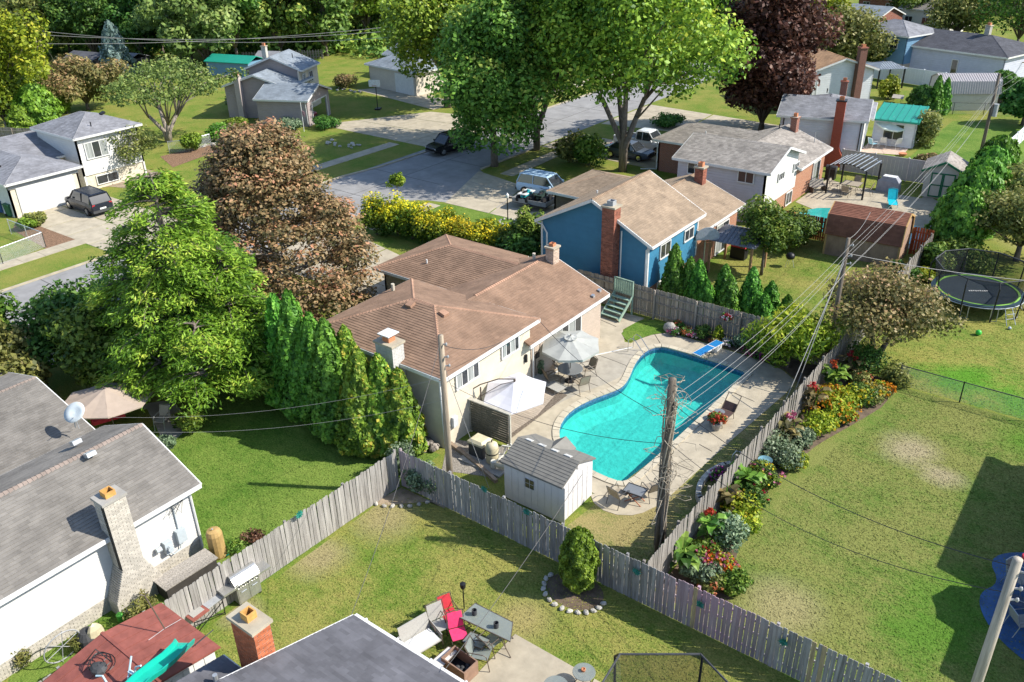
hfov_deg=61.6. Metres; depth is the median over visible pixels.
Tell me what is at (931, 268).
power cable
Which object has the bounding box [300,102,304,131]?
flag pole
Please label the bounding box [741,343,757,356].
bed plant
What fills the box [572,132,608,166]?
shrub
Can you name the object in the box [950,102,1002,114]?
chain link fence
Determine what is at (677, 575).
flower bed
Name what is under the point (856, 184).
patio table
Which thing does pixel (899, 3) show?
tree
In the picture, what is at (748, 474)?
canna plant
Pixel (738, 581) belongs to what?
border plant
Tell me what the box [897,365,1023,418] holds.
chain link fence
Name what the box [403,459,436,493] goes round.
shrub
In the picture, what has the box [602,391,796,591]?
grass
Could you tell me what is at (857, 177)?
patio chair
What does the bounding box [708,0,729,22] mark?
tree
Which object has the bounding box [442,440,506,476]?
gravel bed
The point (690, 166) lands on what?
window
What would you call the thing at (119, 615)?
watering can
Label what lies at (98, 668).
patio chair
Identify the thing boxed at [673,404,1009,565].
power cable
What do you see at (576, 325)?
sliding door
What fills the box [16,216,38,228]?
shrub
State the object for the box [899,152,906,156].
planter
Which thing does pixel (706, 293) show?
arborvitae
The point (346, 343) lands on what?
arborvitae
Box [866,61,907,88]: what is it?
garden shelter
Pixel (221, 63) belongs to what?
outbuilding
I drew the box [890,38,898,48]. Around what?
window
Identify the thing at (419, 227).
hedge bush
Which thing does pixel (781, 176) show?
window
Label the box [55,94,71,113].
shrub
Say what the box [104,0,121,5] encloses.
tree
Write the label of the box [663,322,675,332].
boulder
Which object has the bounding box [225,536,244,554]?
shrub
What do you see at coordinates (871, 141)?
patio chair
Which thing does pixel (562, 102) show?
kerb
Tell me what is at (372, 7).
tree
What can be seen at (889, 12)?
house
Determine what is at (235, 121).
shrub
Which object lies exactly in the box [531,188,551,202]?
quad bike
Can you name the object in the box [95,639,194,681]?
pool slide
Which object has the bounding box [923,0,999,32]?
tree
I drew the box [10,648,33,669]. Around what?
weed
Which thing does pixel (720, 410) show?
side table
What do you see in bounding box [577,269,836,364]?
fence
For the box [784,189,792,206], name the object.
window
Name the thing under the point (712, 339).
bed plant
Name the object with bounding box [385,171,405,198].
tree
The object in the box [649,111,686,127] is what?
shrub
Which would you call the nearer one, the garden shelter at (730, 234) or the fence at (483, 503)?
the fence at (483, 503)
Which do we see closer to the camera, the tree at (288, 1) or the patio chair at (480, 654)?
the patio chair at (480, 654)
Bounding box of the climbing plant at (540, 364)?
[537,360,544,374]
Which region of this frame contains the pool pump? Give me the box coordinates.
[490,459,503,468]
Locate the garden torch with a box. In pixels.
[460,582,465,608]
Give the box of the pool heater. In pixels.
[467,433,492,459]
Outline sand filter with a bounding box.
[485,439,498,463]
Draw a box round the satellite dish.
[64,402,84,428]
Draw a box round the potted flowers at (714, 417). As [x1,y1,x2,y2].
[707,411,727,424]
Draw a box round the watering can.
[116,612,124,621]
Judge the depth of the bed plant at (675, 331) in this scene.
47.07 m
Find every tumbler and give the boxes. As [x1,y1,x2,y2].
[472,608,476,615]
[493,621,498,628]
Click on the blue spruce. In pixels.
(117, 51)
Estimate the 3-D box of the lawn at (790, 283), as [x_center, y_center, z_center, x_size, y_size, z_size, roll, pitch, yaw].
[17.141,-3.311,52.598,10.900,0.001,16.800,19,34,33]
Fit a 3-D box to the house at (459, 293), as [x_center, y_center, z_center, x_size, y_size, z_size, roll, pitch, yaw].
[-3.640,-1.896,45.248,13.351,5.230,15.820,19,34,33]
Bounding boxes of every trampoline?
[602,653,727,681]
[928,248,1023,325]
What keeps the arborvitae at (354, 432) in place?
on the lawn at (38, 669)
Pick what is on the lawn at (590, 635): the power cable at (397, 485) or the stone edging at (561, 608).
the stone edging at (561, 608)
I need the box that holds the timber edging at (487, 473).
[451,441,497,482]
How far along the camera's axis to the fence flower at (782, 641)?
26.34 m
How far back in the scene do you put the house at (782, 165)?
64.00 m
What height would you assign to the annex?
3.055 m
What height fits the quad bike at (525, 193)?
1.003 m
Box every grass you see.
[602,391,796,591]
[658,244,892,333]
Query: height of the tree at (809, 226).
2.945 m
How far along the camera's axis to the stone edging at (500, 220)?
64.00 m
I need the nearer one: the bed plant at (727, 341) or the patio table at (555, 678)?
the patio table at (555, 678)
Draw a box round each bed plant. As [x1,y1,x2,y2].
[666,326,681,335]
[673,319,684,327]
[680,326,692,336]
[686,328,697,337]
[695,324,713,338]
[709,337,720,342]
[709,465,725,480]
[712,325,724,339]
[721,337,734,346]
[732,333,749,347]
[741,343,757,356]
[753,350,779,361]
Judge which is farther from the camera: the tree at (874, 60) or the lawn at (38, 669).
the tree at (874, 60)
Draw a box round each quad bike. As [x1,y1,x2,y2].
[515,186,536,202]
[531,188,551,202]
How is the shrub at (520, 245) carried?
on the ground at (200, 114)
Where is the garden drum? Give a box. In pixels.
[206,526,226,559]
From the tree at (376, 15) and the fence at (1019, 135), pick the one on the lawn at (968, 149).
the fence at (1019, 135)
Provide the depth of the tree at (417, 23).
89.05 m
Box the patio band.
[555,348,639,404]
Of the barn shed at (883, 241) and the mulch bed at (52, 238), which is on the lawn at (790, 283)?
the barn shed at (883, 241)
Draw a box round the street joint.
[14,80,668,316]
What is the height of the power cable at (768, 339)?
0.654 m
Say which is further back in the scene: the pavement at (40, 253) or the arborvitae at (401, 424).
the pavement at (40, 253)
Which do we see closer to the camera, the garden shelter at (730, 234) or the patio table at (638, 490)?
the patio table at (638, 490)
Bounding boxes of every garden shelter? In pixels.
[707,224,766,272]
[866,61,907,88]
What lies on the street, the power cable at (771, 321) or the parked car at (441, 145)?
the parked car at (441, 145)
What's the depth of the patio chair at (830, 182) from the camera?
68.49 m
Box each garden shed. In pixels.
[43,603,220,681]
[500,434,595,522]
[921,151,968,197]
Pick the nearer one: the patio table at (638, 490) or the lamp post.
the patio table at (638, 490)
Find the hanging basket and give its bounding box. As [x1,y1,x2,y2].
[720,312,732,320]
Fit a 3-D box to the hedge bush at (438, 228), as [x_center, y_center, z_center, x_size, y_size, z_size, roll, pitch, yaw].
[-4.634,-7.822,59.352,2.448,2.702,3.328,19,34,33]
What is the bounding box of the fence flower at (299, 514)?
[296,510,302,518]
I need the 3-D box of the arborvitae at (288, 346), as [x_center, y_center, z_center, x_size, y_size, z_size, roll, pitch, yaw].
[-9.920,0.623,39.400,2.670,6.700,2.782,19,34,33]
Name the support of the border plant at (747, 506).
on the flower bed at (677, 575)
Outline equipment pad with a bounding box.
[458,451,503,477]
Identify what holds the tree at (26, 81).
on the ground at (200, 114)
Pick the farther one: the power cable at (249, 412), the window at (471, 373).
the window at (471, 373)
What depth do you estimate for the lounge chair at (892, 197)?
65.47 m
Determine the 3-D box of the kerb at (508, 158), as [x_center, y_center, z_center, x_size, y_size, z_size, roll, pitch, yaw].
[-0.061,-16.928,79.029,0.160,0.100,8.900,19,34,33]
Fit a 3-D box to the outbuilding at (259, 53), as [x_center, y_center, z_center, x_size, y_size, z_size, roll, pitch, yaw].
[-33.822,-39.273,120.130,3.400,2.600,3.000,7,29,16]
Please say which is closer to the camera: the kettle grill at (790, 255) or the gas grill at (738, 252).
the kettle grill at (790, 255)
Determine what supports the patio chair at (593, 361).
on the patio band
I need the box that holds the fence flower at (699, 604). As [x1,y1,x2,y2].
[696,600,703,608]
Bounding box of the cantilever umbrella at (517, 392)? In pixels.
[473,372,545,431]
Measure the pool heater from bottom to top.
0.820 m
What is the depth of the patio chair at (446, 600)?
28.99 m
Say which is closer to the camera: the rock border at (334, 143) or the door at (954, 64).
the rock border at (334, 143)
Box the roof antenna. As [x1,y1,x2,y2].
[139,591,212,645]
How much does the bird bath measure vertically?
0.700 m
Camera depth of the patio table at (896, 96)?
94.61 m
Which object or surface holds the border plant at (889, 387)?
on the flower bed at (677, 575)
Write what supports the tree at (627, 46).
on the ground at (200, 114)
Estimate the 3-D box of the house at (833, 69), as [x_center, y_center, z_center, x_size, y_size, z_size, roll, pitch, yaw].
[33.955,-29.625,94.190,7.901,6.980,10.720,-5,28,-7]
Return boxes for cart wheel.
[43,629,79,663]
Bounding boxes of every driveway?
[18,197,175,249]
[259,233,398,297]
[332,112,476,146]
[360,88,443,108]
[445,171,553,219]
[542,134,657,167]
[601,105,778,130]
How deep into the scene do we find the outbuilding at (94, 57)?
121.27 m
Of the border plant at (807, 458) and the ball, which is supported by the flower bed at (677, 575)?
the border plant at (807, 458)
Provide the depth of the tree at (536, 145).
76.18 m
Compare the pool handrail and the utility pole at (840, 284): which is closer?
the utility pole at (840, 284)
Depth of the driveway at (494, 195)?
69.06 m
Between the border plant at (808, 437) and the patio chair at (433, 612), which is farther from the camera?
the border plant at (808, 437)
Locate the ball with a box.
[975,330,981,335]
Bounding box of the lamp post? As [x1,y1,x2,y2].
[506,193,508,220]
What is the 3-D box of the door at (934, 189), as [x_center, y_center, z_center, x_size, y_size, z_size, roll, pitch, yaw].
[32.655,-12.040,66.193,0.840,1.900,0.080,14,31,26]
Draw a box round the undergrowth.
[12,3,734,58]
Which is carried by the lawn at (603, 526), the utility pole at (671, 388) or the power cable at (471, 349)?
the utility pole at (671, 388)
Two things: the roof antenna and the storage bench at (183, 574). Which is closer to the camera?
the roof antenna
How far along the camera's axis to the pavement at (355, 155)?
80.64 m
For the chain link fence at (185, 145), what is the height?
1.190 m
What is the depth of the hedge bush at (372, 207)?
60.92 m
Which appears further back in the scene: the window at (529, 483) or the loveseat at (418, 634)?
the window at (529, 483)
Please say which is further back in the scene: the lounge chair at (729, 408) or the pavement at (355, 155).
the pavement at (355, 155)
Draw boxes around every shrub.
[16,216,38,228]
[21,210,47,227]
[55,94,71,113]
[157,434,176,448]
[169,408,207,432]
[179,132,202,150]
[204,122,229,141]
[223,116,250,127]
[275,116,302,129]
[312,115,341,129]
[332,73,358,88]
[384,439,415,473]
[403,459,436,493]
[495,229,540,256]
[510,205,544,255]
[551,128,584,162]
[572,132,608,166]
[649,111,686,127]
[878,73,900,98]
[888,259,923,282]
[911,241,947,271]
[913,152,936,160]
[914,109,943,147]
[918,265,935,281]
[934,235,989,249]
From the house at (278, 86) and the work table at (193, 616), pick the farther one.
the house at (278, 86)
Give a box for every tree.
[0,0,71,59]
[0,8,53,129]
[0,17,50,86]
[0,290,26,336]
[0,319,51,385]
[10,82,64,125]
[11,274,111,371]
[37,53,131,109]
[38,0,120,51]
[38,302,151,387]
[47,25,74,52]
[74,166,277,419]
[93,247,192,360]
[96,53,248,142]
[99,0,171,53]
[103,118,162,163]
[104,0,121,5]
[113,5,164,52]
[127,0,199,60]
[132,0,244,59]
[178,116,383,322]
[193,0,262,54]
[226,314,278,389]
[244,0,316,51]
[244,6,280,50]
[280,0,314,50]
[285,0,354,55]
[338,0,370,28]
[348,0,386,35]
[370,12,389,21]
[378,0,520,107]
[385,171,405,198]
[424,0,557,166]
[438,0,603,150]
[522,0,761,172]
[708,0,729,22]
[710,0,845,130]
[737,194,802,275]
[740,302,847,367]
[772,205,822,248]
[810,0,855,18]
[818,2,898,61]
[820,256,968,361]
[855,29,894,61]
[889,0,929,10]
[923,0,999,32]
[968,183,1023,258]
[970,0,1023,40]
[994,69,1023,102]
[998,79,1023,125]
[1003,160,1023,199]
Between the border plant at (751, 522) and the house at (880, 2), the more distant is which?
the house at (880, 2)
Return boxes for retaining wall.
[695,461,730,506]
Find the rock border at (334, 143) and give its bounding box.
[325,138,360,148]
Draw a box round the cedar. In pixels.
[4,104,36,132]
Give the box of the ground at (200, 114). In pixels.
[0,0,1023,681]
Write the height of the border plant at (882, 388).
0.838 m
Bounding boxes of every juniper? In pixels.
[924,185,994,245]
[944,165,1005,240]
[954,155,1012,188]
[965,145,1016,169]
[974,134,1022,167]
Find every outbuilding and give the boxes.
[63,50,99,66]
[130,53,149,72]
[203,53,262,76]
[255,50,279,56]
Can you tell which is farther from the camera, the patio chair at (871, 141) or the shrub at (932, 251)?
the patio chair at (871, 141)
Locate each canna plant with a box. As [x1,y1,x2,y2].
[659,531,700,571]
[696,507,730,544]
[713,483,743,512]
[727,461,767,488]
[774,410,804,440]
[794,381,832,411]
[822,359,851,388]
[837,350,865,372]
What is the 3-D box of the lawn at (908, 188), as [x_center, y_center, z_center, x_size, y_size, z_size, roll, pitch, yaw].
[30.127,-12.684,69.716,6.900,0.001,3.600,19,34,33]
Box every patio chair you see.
[83,649,115,674]
[153,404,170,431]
[424,599,453,644]
[435,592,461,632]
[445,609,466,646]
[464,635,495,671]
[475,631,505,661]
[541,368,560,387]
[552,360,561,376]
[572,375,590,392]
[580,356,597,376]
[606,484,630,510]
[641,478,657,503]
[827,177,839,190]
[840,185,851,197]
[850,174,862,189]
[860,183,874,194]
[866,137,877,148]
[879,137,887,147]
[890,138,902,146]
[1000,555,1023,595]
[1003,603,1023,637]
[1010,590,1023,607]
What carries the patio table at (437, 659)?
on the lawn at (590, 635)
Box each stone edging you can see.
[374,500,429,507]
[498,218,514,224]
[541,572,606,614]
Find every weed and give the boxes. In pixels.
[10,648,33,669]
[65,632,79,652]
[95,621,110,631]
[121,599,149,620]
[136,588,158,609]
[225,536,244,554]
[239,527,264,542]
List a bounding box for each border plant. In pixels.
[679,555,725,584]
[687,536,722,557]
[696,568,725,595]
[701,551,740,576]
[713,510,749,553]
[713,567,753,596]
[720,483,766,519]
[731,508,762,534]
[734,477,771,507]
[748,458,785,489]
[756,429,804,469]
[757,471,778,490]
[777,450,809,470]
[779,426,815,450]
[798,408,841,436]
[810,393,861,422]
[813,383,848,405]
[833,383,872,410]
[836,407,859,424]
[845,368,873,383]
[846,336,891,375]
[847,381,881,407]
[862,381,893,405]
[871,379,896,397]
[877,359,915,388]
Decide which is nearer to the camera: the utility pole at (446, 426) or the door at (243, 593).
the door at (243, 593)
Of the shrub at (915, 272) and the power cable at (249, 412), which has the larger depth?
the shrub at (915, 272)
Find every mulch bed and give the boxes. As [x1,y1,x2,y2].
[13,220,74,247]
[105,169,156,188]
[160,144,213,166]
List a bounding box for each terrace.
[139,400,185,437]
[470,634,598,681]
[796,179,937,250]
[861,143,907,154]
[980,552,1023,659]
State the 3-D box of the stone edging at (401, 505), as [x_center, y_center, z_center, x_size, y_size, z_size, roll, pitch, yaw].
[-4.501,6.563,34.772,2.910,0.163,0.652,-3,28,-4]
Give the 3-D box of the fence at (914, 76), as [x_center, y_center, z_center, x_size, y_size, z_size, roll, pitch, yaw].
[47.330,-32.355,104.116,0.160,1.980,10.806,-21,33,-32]
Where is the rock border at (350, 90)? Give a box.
[336,86,361,92]
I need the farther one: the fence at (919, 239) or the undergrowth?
the undergrowth
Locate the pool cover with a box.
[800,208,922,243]
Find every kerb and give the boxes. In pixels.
[2,254,107,291]
[323,151,425,183]
[480,148,532,169]
[538,93,590,111]
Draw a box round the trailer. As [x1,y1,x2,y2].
[505,194,553,210]
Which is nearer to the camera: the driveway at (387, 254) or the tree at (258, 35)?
the driveway at (387, 254)
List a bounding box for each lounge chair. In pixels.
[534,373,566,394]
[709,392,741,422]
[887,188,897,206]
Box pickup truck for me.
[612,127,660,154]
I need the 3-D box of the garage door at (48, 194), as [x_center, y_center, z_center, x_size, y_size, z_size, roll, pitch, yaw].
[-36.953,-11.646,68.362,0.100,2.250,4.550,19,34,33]
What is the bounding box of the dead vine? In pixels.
[644,373,697,548]
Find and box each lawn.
[8,385,439,681]
[201,486,799,681]
[352,203,513,244]
[549,365,799,591]
[622,320,664,340]
[658,239,908,347]
[662,384,1023,681]
[841,238,1023,418]
[845,173,923,197]
[901,121,1023,172]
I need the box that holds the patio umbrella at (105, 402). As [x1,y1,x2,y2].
[64,382,153,424]
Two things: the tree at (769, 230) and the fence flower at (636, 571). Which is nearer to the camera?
the fence flower at (636, 571)
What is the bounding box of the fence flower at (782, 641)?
[777,638,787,645]
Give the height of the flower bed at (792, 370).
0.001 m
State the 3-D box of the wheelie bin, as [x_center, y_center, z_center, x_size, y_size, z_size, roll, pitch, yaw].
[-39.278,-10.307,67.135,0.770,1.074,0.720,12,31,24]
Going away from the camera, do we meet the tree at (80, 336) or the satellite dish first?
the satellite dish
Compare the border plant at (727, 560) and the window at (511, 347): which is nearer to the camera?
the border plant at (727, 560)
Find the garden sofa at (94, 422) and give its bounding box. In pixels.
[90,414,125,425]
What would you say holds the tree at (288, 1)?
on the ground at (200, 114)
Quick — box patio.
[495,306,794,514]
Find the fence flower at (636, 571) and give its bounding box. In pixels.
[632,567,640,575]
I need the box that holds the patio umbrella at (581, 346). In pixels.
[542,330,598,383]
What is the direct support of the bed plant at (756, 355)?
on the flower bed at (792, 370)
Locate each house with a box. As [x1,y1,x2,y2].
[0,111,146,217]
[0,372,203,681]
[176,601,467,681]
[221,43,331,126]
[327,234,609,447]
[364,41,442,95]
[534,161,745,304]
[640,112,832,221]
[776,77,877,166]
[802,44,879,98]
[851,3,905,22]
[858,0,897,7]
[873,19,934,67]
[898,0,969,31]
[909,22,1023,76]
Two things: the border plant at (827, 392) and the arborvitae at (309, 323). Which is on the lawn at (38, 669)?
the arborvitae at (309, 323)
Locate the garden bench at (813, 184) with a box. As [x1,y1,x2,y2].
[809,178,825,192]
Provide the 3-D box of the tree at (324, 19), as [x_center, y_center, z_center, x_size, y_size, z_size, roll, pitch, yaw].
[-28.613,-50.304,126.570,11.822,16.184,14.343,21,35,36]
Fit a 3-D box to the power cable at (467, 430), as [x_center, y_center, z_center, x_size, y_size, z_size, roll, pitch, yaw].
[-1.785,3.412,33.869,1.600,6.205,0.021,-6,28,-9]
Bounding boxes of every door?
[15,174,75,213]
[238,584,249,602]
[249,577,260,595]
[394,73,414,95]
[554,316,581,368]
[714,218,729,255]
[811,158,820,179]
[927,172,943,197]
[939,174,955,196]
[949,59,958,72]
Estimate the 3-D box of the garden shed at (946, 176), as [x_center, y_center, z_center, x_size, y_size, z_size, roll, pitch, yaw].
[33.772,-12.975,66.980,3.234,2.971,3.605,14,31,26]
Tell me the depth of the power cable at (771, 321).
34.34 m
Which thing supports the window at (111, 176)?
in the house at (53, 163)
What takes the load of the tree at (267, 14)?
on the ground at (200, 114)
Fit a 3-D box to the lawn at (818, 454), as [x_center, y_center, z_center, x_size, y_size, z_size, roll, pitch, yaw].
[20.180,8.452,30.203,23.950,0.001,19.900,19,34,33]
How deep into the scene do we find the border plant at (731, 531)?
31.54 m
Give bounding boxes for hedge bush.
[359,191,391,236]
[377,190,411,235]
[396,200,428,238]
[410,201,445,242]
[426,204,458,241]
[442,213,472,239]
[463,215,500,243]
[480,222,508,247]
[496,224,515,247]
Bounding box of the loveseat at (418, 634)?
[397,612,443,652]
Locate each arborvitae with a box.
[259,293,283,407]
[272,288,307,422]
[294,311,317,421]
[302,316,343,444]
[334,346,384,457]
[336,324,357,398]
[361,352,392,456]
[383,366,428,455]
[558,525,601,594]
[657,243,684,304]
[678,256,695,304]
[683,258,707,309]
[692,278,715,320]
[713,263,731,299]
[713,274,741,323]
[739,266,763,321]
[749,292,774,327]
[763,280,780,310]
[777,294,794,312]
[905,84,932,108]
[928,74,944,114]
[940,77,952,114]
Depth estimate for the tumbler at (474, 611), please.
28.30 m
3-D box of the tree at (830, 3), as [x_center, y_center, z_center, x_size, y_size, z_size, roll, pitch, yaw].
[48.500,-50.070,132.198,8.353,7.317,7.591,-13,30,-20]
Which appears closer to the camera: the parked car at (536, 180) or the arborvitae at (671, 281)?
the arborvitae at (671, 281)
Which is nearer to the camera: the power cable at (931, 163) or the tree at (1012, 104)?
the power cable at (931, 163)
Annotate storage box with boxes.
[441,645,478,681]
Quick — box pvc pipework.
[496,443,511,461]
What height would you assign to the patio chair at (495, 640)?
0.870 m
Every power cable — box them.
[46,31,358,42]
[50,31,383,39]
[99,28,375,43]
[122,378,438,417]
[215,400,441,431]
[351,344,439,614]
[444,341,501,349]
[444,475,581,669]
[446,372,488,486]
[453,386,661,443]
[541,323,661,415]
[672,445,1000,591]
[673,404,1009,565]
[675,244,851,395]
[675,267,849,425]
[675,278,840,429]
[680,256,845,402]
[680,257,847,408]
[785,263,843,400]
[794,256,844,393]
[848,253,1023,280]
[850,92,995,254]
[851,98,996,265]
[854,103,992,263]
[857,81,1000,238]
[862,89,996,239]
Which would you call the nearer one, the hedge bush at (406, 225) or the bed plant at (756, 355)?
the bed plant at (756, 355)
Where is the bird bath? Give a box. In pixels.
[758,455,772,463]
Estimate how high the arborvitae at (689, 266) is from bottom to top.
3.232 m
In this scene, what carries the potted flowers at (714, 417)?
in the flower pot at (716, 427)
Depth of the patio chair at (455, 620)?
28.20 m
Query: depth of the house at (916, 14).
138.24 m
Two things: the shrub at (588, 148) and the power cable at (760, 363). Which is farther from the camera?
the shrub at (588, 148)
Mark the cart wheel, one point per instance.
(62, 646)
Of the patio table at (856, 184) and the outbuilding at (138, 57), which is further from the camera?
the outbuilding at (138, 57)
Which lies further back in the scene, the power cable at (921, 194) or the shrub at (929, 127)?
the shrub at (929, 127)
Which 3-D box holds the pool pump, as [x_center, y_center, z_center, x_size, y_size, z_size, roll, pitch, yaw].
[-0.609,5.262,36.525,0.666,0.340,0.272,10,30,21]
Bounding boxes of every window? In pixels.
[83,138,109,159]
[96,170,119,184]
[308,69,313,81]
[455,361,479,390]
[501,336,519,360]
[525,477,533,489]
[659,239,671,260]
[683,225,694,242]
[687,163,697,173]
[737,171,754,184]
[778,170,784,181]
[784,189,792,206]
[793,160,799,171]
[811,76,818,94]
[882,123,904,140]
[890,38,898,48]
[904,15,912,21]
[921,17,928,24]
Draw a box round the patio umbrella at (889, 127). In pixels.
[876,122,904,131]
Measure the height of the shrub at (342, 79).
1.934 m
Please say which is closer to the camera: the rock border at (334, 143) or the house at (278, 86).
the rock border at (334, 143)
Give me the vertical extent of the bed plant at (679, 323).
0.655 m
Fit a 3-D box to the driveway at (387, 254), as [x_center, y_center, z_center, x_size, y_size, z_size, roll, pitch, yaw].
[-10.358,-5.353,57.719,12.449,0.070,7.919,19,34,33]
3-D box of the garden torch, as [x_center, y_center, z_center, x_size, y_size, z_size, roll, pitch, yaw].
[-1.660,8.719,29.346,0.200,1.160,0.190,19,34,33]
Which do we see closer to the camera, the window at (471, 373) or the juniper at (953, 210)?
the window at (471, 373)
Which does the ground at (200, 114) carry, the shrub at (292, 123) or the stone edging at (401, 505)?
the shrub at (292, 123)
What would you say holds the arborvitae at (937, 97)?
on the ground at (200, 114)
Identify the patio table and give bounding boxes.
[432,646,457,667]
[459,603,513,657]
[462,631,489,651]
[544,675,566,681]
[557,363,582,384]
[572,663,595,681]
[622,482,647,506]
[841,180,863,194]
[892,94,903,101]
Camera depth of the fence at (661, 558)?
35.20 m
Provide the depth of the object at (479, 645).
27.71 m
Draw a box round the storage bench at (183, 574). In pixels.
[154,548,217,598]
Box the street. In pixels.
[0,3,857,325]
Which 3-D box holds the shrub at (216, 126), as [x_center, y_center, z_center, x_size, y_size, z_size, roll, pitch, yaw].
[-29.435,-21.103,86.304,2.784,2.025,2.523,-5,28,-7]
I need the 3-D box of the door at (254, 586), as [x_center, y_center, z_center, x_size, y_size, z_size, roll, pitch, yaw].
[-9.033,8.648,30.168,0.062,0.620,0.400,21,35,36]
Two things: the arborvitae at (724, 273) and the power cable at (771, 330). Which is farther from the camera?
the arborvitae at (724, 273)
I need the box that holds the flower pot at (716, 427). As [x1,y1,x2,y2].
[711,422,721,430]
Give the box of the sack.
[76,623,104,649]
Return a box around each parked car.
[64,185,113,215]
[425,129,471,155]
[515,168,563,196]
[602,139,654,161]
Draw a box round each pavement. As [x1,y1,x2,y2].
[0,239,85,270]
[201,142,398,203]
[365,203,439,229]
[500,151,556,175]
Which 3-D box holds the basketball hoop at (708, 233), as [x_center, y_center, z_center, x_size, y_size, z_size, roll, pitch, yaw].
[12.172,-5.757,54.070,1.498,3.163,1.595,-2,28,-2]
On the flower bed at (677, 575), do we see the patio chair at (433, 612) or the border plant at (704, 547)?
the border plant at (704, 547)
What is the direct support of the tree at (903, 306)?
on the lawn at (998, 245)
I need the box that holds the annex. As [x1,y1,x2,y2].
[872,102,928,148]
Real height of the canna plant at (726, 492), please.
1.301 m
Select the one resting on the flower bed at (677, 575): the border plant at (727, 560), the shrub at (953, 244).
the border plant at (727, 560)
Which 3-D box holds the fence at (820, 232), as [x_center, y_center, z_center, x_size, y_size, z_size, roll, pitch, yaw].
[19.656,-8.159,59.833,4.990,1.715,0.195,19,34,33]
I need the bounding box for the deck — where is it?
[492,386,566,436]
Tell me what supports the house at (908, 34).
on the ground at (200, 114)
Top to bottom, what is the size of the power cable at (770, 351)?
0.724 m
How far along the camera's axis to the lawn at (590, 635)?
30.18 m
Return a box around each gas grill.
[217,560,270,605]
[729,245,747,260]
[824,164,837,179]
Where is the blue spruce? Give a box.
[98,19,138,76]
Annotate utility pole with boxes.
[438,334,452,473]
[654,377,676,552]
[826,237,853,356]
[971,556,1023,681]
[979,73,1002,152]
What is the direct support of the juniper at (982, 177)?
on the lawn at (998, 245)
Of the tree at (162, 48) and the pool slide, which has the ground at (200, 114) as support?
the tree at (162, 48)
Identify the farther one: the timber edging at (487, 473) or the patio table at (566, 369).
the patio table at (566, 369)
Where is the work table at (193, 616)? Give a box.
[180,592,225,630]
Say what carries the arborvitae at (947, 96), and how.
on the ground at (200, 114)
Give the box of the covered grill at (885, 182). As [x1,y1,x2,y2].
[875,174,901,192]
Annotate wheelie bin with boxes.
[1,203,12,216]
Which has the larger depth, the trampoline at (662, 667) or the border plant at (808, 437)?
the border plant at (808, 437)
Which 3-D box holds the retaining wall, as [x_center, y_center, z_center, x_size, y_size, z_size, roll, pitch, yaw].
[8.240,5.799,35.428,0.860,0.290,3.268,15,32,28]
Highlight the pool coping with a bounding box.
[552,344,752,485]
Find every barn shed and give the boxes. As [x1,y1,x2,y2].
[822,201,914,265]
[929,73,1002,109]
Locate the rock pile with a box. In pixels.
[423,436,439,452]
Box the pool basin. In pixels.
[559,347,744,480]
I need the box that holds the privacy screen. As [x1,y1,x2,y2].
[467,397,511,445]
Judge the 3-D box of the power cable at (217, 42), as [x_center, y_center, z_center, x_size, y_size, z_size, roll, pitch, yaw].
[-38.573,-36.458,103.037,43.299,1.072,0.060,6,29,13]
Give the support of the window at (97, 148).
in the house at (53, 163)
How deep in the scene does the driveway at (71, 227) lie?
65.37 m
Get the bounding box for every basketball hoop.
[368,80,381,109]
[696,227,719,272]
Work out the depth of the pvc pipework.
36.76 m
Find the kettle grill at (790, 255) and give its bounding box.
[785,252,794,266]
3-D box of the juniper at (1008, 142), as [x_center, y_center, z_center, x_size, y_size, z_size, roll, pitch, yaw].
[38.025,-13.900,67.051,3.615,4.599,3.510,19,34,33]
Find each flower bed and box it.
[378,488,444,507]
[547,573,603,609]
[654,375,893,602]
[680,333,817,383]
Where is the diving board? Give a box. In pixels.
[692,340,723,356]
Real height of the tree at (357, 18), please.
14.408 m
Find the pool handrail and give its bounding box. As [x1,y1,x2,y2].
[628,334,649,358]
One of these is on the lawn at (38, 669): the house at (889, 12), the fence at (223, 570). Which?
the fence at (223, 570)
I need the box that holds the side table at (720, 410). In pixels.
[714,409,724,412]
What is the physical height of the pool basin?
1.250 m
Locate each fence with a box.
[0,127,30,136]
[0,219,45,263]
[39,449,399,681]
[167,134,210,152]
[241,50,323,58]
[399,448,900,681]
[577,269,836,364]
[642,233,933,587]
[780,210,826,240]
[839,148,925,182]
[866,62,946,84]
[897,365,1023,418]
[908,227,934,253]
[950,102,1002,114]
[1012,127,1023,143]
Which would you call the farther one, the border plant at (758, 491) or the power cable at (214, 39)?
the power cable at (214, 39)
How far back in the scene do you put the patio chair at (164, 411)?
40.11 m

